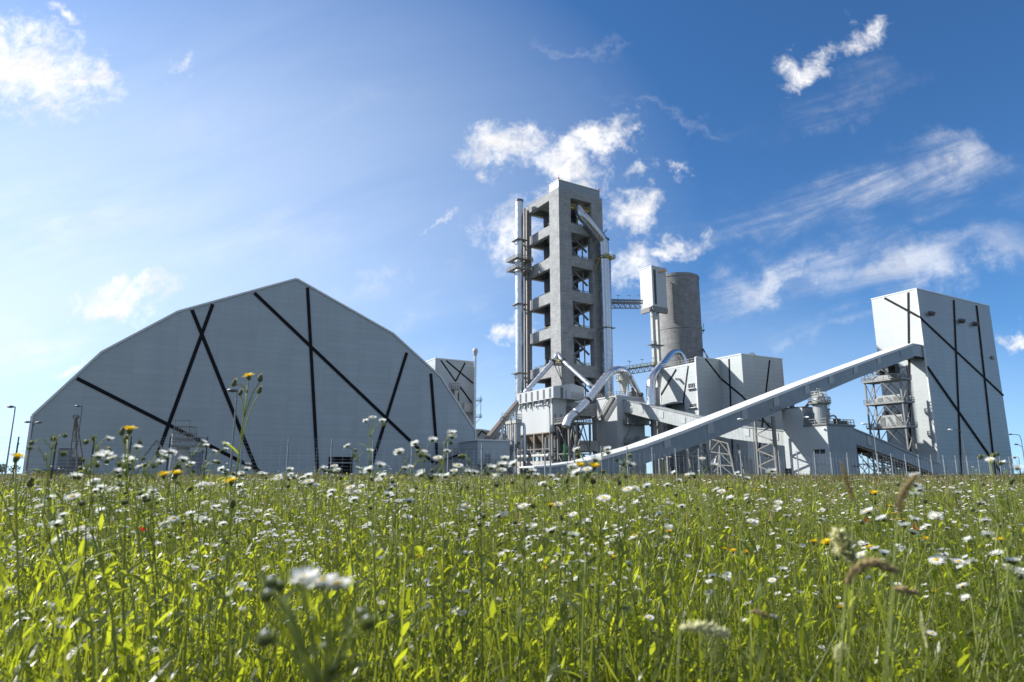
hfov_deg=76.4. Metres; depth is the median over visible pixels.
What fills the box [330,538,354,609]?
daisy fleabane
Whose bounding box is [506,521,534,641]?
daisy fleabane
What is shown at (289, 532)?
daisy fleabane
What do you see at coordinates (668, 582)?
daisy fleabane
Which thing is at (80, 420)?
street lamp
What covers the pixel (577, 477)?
dry grass
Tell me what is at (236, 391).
street lamp
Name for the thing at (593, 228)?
tower gas duct
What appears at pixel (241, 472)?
daisy fleabane
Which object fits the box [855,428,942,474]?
conveyor gallery
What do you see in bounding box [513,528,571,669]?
daisy fleabane
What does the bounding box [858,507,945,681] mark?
daisy fleabane
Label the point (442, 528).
daisy fleabane
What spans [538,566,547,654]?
hawkweed
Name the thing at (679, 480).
daisy fleabane
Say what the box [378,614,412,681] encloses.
daisy fleabane
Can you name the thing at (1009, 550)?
daisy fleabane
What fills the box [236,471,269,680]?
daisy fleabane
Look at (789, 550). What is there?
daisy fleabane
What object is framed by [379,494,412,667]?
daisy fleabane
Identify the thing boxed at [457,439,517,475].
electrical building
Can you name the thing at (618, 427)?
transfer tower
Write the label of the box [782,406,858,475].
grey transfer building
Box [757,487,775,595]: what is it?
daisy fleabane
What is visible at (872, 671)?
daisy fleabane
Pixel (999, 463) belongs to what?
daisy fleabane
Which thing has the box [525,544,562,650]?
daisy fleabane
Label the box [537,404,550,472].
street lamp
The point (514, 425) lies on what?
dust filter
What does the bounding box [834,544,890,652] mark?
daisy fleabane
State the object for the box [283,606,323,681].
daisy fleabane
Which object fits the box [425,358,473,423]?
crusher building
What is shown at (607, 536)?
daisy fleabane
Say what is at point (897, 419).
lattice tower
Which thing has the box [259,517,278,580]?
daisy fleabane
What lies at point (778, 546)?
daisy fleabane
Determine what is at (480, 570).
daisy fleabane
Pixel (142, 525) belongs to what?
daisy fleabane
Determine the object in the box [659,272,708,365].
concrete silo
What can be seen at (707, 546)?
daisy fleabane
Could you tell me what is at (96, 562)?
daisy fleabane
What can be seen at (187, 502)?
daisy fleabane
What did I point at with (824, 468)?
door
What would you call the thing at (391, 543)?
daisy fleabane
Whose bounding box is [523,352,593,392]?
forked pipe
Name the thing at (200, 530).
daisy fleabane
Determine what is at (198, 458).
door
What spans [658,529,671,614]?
hawkweed
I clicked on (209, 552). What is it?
daisy fleabane
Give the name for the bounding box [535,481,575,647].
daisy fleabane
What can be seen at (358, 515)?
daisy fleabane
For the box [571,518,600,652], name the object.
daisy fleabane
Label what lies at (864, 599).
hawkweed
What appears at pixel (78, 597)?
daisy fleabane
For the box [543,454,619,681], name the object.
daisy fleabane
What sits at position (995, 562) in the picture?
daisy fleabane
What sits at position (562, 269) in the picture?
preheater tower
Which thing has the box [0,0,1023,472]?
sky
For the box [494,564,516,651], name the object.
daisy fleabane
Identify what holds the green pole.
on the ground
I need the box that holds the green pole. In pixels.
[564,444,565,461]
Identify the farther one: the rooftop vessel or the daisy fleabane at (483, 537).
the rooftop vessel
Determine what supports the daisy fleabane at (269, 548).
on the ground
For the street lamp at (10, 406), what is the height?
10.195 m
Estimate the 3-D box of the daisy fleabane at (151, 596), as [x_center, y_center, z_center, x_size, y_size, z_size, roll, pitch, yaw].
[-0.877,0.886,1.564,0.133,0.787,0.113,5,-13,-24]
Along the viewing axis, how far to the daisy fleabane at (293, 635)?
0.40 m
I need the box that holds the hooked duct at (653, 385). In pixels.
[646,349,687,420]
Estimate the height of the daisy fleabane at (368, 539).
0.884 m
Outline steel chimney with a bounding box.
[506,198,532,461]
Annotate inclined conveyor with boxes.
[484,401,518,439]
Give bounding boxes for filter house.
[515,384,584,474]
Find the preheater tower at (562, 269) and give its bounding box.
[524,177,602,460]
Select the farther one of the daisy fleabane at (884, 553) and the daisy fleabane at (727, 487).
the daisy fleabane at (727, 487)
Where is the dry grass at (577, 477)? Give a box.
[0,466,1022,510]
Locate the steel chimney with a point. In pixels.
(519, 258)
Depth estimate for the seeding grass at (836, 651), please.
0.74 m
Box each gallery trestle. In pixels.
[709,439,744,475]
[857,452,904,476]
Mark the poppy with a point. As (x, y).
(142, 529)
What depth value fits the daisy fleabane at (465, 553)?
1.23 m
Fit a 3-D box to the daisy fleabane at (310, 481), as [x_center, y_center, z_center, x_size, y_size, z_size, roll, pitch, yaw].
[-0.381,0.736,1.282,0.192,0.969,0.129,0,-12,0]
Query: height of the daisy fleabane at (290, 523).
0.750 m
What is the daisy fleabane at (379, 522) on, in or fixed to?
on the ground
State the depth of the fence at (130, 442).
35.24 m
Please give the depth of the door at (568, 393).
195.01 m
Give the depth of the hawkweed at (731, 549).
2.00 m
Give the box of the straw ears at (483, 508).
[0,476,1023,584]
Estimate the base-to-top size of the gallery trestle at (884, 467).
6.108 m
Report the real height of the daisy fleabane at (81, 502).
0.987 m
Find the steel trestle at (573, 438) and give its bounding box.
[544,414,592,462]
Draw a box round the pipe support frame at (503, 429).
[499,415,509,474]
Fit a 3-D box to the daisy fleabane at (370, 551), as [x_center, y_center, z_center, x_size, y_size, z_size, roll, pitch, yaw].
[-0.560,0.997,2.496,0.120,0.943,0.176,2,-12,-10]
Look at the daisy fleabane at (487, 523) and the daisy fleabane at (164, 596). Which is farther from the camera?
the daisy fleabane at (487, 523)
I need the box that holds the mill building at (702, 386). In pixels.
[659,353,785,475]
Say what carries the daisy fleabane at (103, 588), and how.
on the ground
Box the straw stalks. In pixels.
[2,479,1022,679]
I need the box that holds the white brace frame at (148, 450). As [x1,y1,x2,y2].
[136,440,168,472]
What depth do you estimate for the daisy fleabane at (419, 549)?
1.18 m
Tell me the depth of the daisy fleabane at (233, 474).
1.44 m
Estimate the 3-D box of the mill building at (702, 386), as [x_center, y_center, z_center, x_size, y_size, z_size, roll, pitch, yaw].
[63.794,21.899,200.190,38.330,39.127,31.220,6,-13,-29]
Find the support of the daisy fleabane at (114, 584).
on the ground
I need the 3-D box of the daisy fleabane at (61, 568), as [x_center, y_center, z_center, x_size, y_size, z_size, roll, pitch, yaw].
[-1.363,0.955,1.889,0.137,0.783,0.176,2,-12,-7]
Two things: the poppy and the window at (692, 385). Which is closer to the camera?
the poppy
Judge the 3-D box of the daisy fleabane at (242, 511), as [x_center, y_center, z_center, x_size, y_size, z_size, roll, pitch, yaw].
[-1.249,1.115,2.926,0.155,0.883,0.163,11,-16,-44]
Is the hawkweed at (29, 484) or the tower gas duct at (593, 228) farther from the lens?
the tower gas duct at (593, 228)
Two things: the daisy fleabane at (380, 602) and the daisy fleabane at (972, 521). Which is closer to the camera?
the daisy fleabane at (380, 602)
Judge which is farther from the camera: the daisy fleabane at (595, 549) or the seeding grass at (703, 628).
the daisy fleabane at (595, 549)
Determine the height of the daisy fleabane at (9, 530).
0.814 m
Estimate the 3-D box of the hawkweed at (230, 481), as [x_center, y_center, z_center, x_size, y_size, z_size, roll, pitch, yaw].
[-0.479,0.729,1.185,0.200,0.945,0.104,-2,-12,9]
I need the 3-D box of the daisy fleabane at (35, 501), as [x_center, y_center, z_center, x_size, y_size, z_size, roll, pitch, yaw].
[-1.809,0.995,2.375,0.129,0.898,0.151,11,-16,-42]
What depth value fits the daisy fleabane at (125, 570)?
1.95 m
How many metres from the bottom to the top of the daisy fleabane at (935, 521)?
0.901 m
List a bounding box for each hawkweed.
[0,452,38,681]
[88,425,141,666]
[146,469,192,678]
[200,477,236,680]
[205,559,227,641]
[214,373,262,679]
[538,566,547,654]
[547,501,575,647]
[563,460,601,676]
[606,554,615,666]
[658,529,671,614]
[719,547,735,666]
[732,550,761,652]
[809,538,848,681]
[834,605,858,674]
[855,572,876,677]
[865,545,882,672]
[869,490,903,619]
[916,536,941,625]
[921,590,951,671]
[985,536,1020,681]
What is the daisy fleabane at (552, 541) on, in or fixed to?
on the ground
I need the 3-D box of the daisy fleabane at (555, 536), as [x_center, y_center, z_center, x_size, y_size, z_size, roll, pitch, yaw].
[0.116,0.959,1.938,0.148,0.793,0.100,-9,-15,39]
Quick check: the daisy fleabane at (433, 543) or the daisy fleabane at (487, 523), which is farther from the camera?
the daisy fleabane at (433, 543)
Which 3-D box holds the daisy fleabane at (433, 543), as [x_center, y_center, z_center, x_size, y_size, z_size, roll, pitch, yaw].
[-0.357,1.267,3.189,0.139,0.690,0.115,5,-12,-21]
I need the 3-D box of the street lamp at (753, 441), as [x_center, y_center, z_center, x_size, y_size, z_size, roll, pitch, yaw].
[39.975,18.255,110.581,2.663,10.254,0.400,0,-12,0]
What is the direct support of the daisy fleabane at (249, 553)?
on the ground
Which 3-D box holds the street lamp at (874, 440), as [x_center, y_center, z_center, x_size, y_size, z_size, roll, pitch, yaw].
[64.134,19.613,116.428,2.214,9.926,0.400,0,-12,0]
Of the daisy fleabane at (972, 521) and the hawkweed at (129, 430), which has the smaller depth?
the hawkweed at (129, 430)
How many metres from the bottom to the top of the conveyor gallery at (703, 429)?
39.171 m
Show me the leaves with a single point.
(445, 589)
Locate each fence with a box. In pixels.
[0,436,208,479]
[238,437,1021,482]
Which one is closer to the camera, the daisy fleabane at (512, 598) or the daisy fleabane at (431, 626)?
the daisy fleabane at (431, 626)
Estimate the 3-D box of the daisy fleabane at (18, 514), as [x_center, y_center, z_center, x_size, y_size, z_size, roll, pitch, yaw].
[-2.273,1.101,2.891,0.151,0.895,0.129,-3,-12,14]
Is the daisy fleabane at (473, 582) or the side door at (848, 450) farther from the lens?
the side door at (848, 450)
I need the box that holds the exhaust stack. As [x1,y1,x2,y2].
[472,348,481,428]
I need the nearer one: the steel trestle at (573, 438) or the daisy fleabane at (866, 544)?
the daisy fleabane at (866, 544)
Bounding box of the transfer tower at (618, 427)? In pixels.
[592,391,667,476]
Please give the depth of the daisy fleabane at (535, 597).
1.31 m
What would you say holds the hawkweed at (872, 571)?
on the ground
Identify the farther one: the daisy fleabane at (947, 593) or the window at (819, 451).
the window at (819, 451)
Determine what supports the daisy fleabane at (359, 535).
on the ground
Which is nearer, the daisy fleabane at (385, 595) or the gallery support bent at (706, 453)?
the daisy fleabane at (385, 595)
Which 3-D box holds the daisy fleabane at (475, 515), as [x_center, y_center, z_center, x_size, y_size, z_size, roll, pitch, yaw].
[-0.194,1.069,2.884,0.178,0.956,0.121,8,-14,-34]
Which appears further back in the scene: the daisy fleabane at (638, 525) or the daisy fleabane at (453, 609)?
the daisy fleabane at (638, 525)
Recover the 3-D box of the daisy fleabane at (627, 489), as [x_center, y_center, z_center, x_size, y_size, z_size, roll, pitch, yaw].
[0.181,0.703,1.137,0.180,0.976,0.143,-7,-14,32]
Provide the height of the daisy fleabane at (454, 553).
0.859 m
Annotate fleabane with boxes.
[0,458,1023,649]
[0,508,27,597]
[0,545,15,602]
[0,585,16,646]
[0,614,65,681]
[1,551,21,634]
[4,548,29,598]
[6,486,29,569]
[10,486,41,652]
[11,488,49,632]
[13,523,63,656]
[14,602,54,681]
[21,508,55,613]
[24,433,111,681]
[29,516,74,622]
[36,467,102,681]
[47,530,87,669]
[48,449,122,681]
[69,467,127,681]
[77,435,149,681]
[77,506,130,681]
[81,509,138,664]
[81,554,116,676]
[85,573,139,681]
[88,444,169,681]
[88,592,121,681]
[93,454,163,681]
[94,510,129,639]
[94,555,137,616]
[111,531,137,670]
[114,458,166,681]
[119,448,189,681]
[120,635,158,681]
[122,449,186,681]
[127,494,157,593]
[136,455,207,681]
[138,492,172,587]
[145,541,189,654]
[155,461,206,681]
[155,514,164,592]
[155,537,192,669]
[160,505,246,680]
[162,565,198,673]
[166,598,186,671]
[167,439,219,681]
[169,555,212,679]
[179,543,212,681]
[181,449,241,681]
[181,485,219,612]
[187,513,205,593]
[190,441,242,658]
[194,570,251,681]
[198,518,219,593]
[199,472,248,658]
[203,510,237,638]
[209,517,251,681]
[210,517,238,677]
[213,538,235,617]
[214,600,257,681]
[215,462,258,676]
[219,485,242,584]
[222,502,261,589]
[226,505,254,597]
[231,488,251,571]
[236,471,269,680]
[236,531,276,664]
[236,531,277,673]
[240,521,298,680]
[246,566,392,681]
[257,523,302,625]
[258,467,312,680]
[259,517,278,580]
[261,530,306,658]
[262,533,276,583]
[262,539,307,636]
[262,559,290,672]
[275,522,292,587]
[280,546,298,676]
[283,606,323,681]
[285,465,337,670]
[298,479,311,566]
[298,555,319,641]
[299,464,343,648]
[300,529,327,625]
[303,537,324,617]
[308,531,330,614]
[310,517,339,590]
[312,537,330,628]
[317,472,334,574]
[317,496,352,574]
[321,520,342,598]
[326,466,371,681]
[326,513,338,569]
[329,524,346,591]
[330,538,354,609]
[340,507,360,602]
[344,415,396,681]
[345,470,362,591]
[345,484,391,680]
[349,461,403,679]
[351,494,365,601]
[351,556,386,674]
[356,476,384,602]
[359,542,401,681]
[360,491,384,610]
[360,525,376,604]
[364,497,429,668]
[367,470,387,608]
[370,464,425,681]
[376,526,405,591]
[377,580,430,677]
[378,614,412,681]
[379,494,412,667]
[386,476,408,543]
[387,449,430,674]
[389,505,420,573]
[392,436,453,681]
[407,545,437,674]
[411,430,463,681]
[413,561,440,674]
[421,589,468,681]
[422,551,504,679]
[423,525,457,642]
[424,485,438,596]
[426,526,447,607]
[431,490,446,588]
[435,509,465,680]
[436,469,478,677]
[453,453,511,681]
[455,580,480,679]
[467,475,488,584]
[467,529,479,632]
[468,522,517,650]
[470,455,516,681]
[472,502,505,610]
[479,549,519,681]
[490,460,544,681]
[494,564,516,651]
[495,533,520,652]
[502,572,518,650]
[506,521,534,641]
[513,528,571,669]
[514,535,546,663]
[516,535,568,660]
[522,474,562,681]
[525,517,567,679]
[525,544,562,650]
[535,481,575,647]
[536,580,562,667]
[539,462,592,680]
[540,596,578,681]
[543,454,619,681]
[551,526,561,636]
[551,551,590,681]
[551,565,570,657]
[554,567,626,666]
[557,538,613,645]
[559,446,618,681]
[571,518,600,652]
[575,548,608,677]
[581,460,646,681]
[581,528,615,663]
[590,560,655,681]
[598,453,642,681]
[599,524,617,668]
[604,532,635,631]
[613,520,650,595]
[614,575,640,680]
[617,482,683,681]
[620,527,641,663]
[624,490,646,592]
[629,495,669,671]
[629,516,672,662]
[630,511,696,681]
[633,587,651,634]
[645,560,685,633]
[664,470,703,655]
[677,456,742,678]
[698,570,729,672]
[698,571,741,681]
[704,500,719,567]
[710,507,727,590]
[711,471,765,673]
[724,526,741,621]
[725,495,765,676]
[742,468,782,677]
[742,601,777,680]
[748,566,820,681]
[754,538,792,672]
[756,529,816,653]
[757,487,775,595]
[767,499,827,677]
[775,587,824,681]
[784,591,843,663]
[785,561,823,679]
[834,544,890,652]
[837,540,879,677]
[840,492,857,584]
[853,573,900,681]
[855,546,937,681]
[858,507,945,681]
[860,543,952,681]
[861,471,926,677]
[875,482,943,681]
[890,509,930,591]
[919,524,951,679]
[920,486,959,630]
[920,583,956,675]
[924,486,986,667]
[935,530,1016,681]
[940,553,1023,679]
[947,521,985,651]
[953,490,983,593]
[955,557,1023,681]
[958,479,985,620]
[959,452,1021,681]
[959,510,992,608]
[963,502,1003,625]
[969,478,1023,681]
[980,457,1023,637]
[985,555,1019,672]
[989,494,1008,581]
[989,549,1023,672]
[1001,456,1023,638]
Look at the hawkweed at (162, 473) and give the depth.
1.35 m
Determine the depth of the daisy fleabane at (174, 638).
1.51 m
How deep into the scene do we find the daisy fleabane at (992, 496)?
2.91 m
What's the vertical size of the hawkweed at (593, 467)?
0.977 m
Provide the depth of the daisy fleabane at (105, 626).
1.53 m
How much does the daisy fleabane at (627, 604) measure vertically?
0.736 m
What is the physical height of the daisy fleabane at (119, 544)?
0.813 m
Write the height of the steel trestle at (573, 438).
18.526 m
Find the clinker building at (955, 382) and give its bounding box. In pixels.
[871,284,1013,476]
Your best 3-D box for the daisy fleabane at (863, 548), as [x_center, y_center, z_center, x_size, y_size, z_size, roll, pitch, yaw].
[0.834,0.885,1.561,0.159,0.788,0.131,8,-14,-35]
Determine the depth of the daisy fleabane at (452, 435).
1.25 m
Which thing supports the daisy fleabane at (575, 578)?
on the ground
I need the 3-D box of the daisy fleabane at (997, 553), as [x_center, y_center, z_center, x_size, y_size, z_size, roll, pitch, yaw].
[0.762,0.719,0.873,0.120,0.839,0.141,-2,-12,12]
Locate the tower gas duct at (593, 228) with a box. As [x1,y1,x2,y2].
[573,204,615,396]
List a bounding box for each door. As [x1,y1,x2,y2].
[57,448,72,467]
[190,452,202,474]
[485,454,490,462]
[566,390,571,398]
[816,464,827,475]
[847,448,852,472]
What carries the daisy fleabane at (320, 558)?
on the ground
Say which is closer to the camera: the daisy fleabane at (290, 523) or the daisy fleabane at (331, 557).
the daisy fleabane at (290, 523)
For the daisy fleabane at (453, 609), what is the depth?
1.22 m
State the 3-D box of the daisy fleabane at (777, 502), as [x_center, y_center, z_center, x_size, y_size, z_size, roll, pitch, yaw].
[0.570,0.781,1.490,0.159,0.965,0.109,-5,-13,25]
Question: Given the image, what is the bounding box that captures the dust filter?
[505,414,532,472]
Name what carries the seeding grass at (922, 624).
on the ground
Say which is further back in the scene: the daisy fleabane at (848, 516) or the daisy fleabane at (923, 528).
the daisy fleabane at (848, 516)
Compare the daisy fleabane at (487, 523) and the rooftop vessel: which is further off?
the rooftop vessel
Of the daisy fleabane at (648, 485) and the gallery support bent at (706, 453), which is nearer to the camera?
the daisy fleabane at (648, 485)
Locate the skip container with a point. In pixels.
(41, 471)
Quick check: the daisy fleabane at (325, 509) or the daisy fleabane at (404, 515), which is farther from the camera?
the daisy fleabane at (325, 509)
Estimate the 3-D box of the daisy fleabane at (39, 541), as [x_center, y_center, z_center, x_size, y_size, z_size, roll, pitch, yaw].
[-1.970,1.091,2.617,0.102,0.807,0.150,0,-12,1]
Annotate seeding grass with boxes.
[677,618,730,681]
[750,609,770,681]
[828,526,857,681]
[831,641,847,681]
[838,555,900,681]
[839,460,854,681]
[882,473,918,681]
[885,585,920,681]
[917,611,928,681]
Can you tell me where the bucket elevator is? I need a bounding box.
[639,265,667,472]
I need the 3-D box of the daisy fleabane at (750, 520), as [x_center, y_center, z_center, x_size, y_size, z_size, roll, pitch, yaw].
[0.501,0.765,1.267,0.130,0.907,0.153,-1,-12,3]
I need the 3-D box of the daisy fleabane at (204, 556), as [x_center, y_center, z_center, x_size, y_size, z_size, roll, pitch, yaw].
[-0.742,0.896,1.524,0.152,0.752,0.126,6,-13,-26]
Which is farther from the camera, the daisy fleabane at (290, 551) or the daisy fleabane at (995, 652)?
the daisy fleabane at (290, 551)
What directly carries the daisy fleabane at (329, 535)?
on the ground
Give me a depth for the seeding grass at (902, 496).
0.60 m
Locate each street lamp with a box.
[4,405,15,476]
[24,421,41,472]
[75,405,82,446]
[227,388,237,473]
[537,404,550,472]
[737,418,756,474]
[861,423,877,469]
[948,429,967,474]
[1008,433,1023,457]
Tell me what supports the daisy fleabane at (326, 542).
on the ground
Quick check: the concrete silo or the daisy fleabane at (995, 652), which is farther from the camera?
the concrete silo
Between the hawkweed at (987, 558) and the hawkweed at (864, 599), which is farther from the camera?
the hawkweed at (864, 599)
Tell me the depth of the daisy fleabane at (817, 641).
1.31 m
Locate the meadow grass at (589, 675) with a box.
[0,477,1023,681]
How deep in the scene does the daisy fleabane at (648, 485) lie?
1.30 m
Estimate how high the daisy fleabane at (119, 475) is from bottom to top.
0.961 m
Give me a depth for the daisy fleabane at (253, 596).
1.70 m
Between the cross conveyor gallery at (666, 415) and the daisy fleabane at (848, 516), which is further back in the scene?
the cross conveyor gallery at (666, 415)
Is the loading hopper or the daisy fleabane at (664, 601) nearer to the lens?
the daisy fleabane at (664, 601)
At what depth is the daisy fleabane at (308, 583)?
1.94 m
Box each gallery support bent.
[666,443,713,474]
[754,409,778,475]
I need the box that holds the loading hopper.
[168,420,206,474]
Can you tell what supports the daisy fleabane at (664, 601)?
on the ground
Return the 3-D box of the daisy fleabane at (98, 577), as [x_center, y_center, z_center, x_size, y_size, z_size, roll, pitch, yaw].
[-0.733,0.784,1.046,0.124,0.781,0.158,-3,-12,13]
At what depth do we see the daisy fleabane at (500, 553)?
1.45 m
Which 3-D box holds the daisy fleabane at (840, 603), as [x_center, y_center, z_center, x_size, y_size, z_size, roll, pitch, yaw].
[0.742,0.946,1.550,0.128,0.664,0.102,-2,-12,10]
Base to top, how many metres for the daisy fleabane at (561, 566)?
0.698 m
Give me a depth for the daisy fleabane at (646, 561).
1.96 m
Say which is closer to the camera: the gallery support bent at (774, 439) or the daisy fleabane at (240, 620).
the daisy fleabane at (240, 620)
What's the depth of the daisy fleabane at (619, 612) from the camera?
1.20 m
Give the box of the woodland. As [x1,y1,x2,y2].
[0,463,20,472]
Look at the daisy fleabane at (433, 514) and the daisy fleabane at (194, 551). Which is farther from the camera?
the daisy fleabane at (433, 514)
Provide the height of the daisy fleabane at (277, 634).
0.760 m
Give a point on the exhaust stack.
(475, 351)
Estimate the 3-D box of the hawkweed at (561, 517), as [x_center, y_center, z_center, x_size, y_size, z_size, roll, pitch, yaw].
[0.144,0.902,1.847,0.110,0.868,0.173,4,-12,-17]
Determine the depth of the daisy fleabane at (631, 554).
2.01 m
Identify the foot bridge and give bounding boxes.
[611,295,642,308]
[623,357,657,373]
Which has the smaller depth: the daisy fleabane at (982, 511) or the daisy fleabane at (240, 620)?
the daisy fleabane at (240, 620)
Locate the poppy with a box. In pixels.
[134,527,146,642]
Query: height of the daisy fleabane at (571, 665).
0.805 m
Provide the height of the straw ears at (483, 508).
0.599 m
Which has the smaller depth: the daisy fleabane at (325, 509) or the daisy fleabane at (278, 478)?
the daisy fleabane at (278, 478)
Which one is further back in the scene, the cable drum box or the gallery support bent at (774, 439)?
the gallery support bent at (774, 439)
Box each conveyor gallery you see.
[519,343,923,475]
[623,399,784,445]
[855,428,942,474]
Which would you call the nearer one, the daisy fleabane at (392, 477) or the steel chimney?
the daisy fleabane at (392, 477)
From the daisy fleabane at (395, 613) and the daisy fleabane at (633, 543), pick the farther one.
the daisy fleabane at (633, 543)
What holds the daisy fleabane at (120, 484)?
on the ground
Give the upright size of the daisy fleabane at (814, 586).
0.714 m
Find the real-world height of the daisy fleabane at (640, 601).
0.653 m
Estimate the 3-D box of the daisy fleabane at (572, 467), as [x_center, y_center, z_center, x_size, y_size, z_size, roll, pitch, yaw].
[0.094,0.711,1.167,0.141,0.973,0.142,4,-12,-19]
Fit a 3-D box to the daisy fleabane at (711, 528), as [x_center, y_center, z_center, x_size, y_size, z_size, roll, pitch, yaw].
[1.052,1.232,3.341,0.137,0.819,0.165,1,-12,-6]
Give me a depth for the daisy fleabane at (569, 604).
1.20 m
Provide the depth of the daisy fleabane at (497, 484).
1.19 m
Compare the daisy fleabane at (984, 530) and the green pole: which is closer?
the daisy fleabane at (984, 530)
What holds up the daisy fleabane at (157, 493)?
on the ground
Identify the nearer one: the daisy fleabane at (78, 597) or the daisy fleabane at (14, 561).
the daisy fleabane at (78, 597)
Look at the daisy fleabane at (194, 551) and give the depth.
1.59 m
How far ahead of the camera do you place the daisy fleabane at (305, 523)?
3.12 m
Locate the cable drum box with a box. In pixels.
[782,468,791,474]
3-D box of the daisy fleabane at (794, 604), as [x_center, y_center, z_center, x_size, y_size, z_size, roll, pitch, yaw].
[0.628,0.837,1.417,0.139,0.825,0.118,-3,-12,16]
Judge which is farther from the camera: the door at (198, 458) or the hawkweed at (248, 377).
the door at (198, 458)
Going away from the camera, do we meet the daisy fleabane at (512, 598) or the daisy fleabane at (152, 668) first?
the daisy fleabane at (152, 668)
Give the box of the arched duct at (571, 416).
[561,366,645,429]
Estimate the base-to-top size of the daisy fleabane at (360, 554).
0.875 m
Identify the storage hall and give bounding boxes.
[22,278,476,476]
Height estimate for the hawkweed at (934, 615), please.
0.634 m
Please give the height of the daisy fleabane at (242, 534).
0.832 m
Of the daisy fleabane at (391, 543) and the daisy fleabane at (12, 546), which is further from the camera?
the daisy fleabane at (391, 543)
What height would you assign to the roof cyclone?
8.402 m
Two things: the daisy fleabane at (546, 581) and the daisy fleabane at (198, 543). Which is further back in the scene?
the daisy fleabane at (198, 543)
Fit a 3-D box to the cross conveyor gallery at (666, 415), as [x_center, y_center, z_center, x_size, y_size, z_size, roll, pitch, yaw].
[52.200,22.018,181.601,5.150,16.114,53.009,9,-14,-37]
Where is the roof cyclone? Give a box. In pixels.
[616,372,635,395]
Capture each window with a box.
[688,383,694,387]
[814,449,825,453]
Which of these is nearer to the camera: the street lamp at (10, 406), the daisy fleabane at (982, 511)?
the daisy fleabane at (982, 511)
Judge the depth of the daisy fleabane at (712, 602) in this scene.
1.83 m
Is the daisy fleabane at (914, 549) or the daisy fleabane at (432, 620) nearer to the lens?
the daisy fleabane at (432, 620)
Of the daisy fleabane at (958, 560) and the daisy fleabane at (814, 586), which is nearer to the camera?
the daisy fleabane at (958, 560)
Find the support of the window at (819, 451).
in the grey transfer building at (805, 436)
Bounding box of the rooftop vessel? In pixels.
[808,388,830,423]
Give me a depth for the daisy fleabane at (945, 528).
1.55 m
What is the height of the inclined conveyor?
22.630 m
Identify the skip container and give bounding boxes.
[32,469,57,475]
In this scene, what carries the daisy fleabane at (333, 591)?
on the ground
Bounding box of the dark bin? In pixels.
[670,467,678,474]
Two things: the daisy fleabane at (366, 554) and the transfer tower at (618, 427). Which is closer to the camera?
the daisy fleabane at (366, 554)
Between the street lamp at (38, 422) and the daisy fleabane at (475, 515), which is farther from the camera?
the street lamp at (38, 422)
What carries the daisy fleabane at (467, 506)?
on the ground
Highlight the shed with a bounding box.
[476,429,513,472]
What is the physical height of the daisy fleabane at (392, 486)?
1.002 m
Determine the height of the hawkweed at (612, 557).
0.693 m
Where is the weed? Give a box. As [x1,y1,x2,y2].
[0,463,1023,681]
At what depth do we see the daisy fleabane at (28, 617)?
1.19 m
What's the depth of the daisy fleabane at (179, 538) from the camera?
1.71 m
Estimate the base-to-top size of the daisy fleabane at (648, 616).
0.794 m
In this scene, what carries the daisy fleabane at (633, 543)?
on the ground
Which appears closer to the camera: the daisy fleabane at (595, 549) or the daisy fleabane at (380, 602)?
the daisy fleabane at (380, 602)
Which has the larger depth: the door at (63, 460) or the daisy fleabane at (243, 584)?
the door at (63, 460)
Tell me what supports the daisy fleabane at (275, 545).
on the ground
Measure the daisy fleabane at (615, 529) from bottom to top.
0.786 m
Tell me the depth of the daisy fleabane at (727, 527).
2.29 m
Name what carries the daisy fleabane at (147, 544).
on the ground
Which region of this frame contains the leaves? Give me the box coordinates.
[43,546,949,681]
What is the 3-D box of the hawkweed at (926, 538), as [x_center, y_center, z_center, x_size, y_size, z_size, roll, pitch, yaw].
[1.451,1.036,2.176,0.147,0.738,0.094,-3,-12,16]
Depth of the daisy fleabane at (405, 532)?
2.75 m
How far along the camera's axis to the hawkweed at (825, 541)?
1.57 m
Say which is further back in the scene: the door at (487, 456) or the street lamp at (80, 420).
the door at (487, 456)
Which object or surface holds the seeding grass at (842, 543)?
on the ground
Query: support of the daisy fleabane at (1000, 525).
on the ground
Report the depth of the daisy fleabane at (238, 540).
2.35 m
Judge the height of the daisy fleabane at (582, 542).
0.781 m
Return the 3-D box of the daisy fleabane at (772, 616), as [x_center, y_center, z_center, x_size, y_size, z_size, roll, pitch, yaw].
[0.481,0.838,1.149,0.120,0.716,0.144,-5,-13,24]
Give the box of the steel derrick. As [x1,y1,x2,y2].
[58,414,85,475]
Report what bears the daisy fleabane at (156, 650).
on the ground
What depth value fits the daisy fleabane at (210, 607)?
1.29 m
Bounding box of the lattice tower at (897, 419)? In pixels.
[861,364,918,472]
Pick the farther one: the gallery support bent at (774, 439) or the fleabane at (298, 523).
the gallery support bent at (774, 439)
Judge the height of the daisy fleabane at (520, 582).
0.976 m
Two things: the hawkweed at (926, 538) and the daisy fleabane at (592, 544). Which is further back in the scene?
the hawkweed at (926, 538)
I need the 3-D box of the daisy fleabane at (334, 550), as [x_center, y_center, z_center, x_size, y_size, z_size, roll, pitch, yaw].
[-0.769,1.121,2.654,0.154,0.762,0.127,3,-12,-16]
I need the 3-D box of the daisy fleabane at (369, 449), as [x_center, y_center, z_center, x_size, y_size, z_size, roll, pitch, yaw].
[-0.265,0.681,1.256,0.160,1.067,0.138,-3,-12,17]
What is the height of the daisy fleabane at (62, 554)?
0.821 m
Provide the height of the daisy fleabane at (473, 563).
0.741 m
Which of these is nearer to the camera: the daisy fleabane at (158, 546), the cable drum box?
the daisy fleabane at (158, 546)

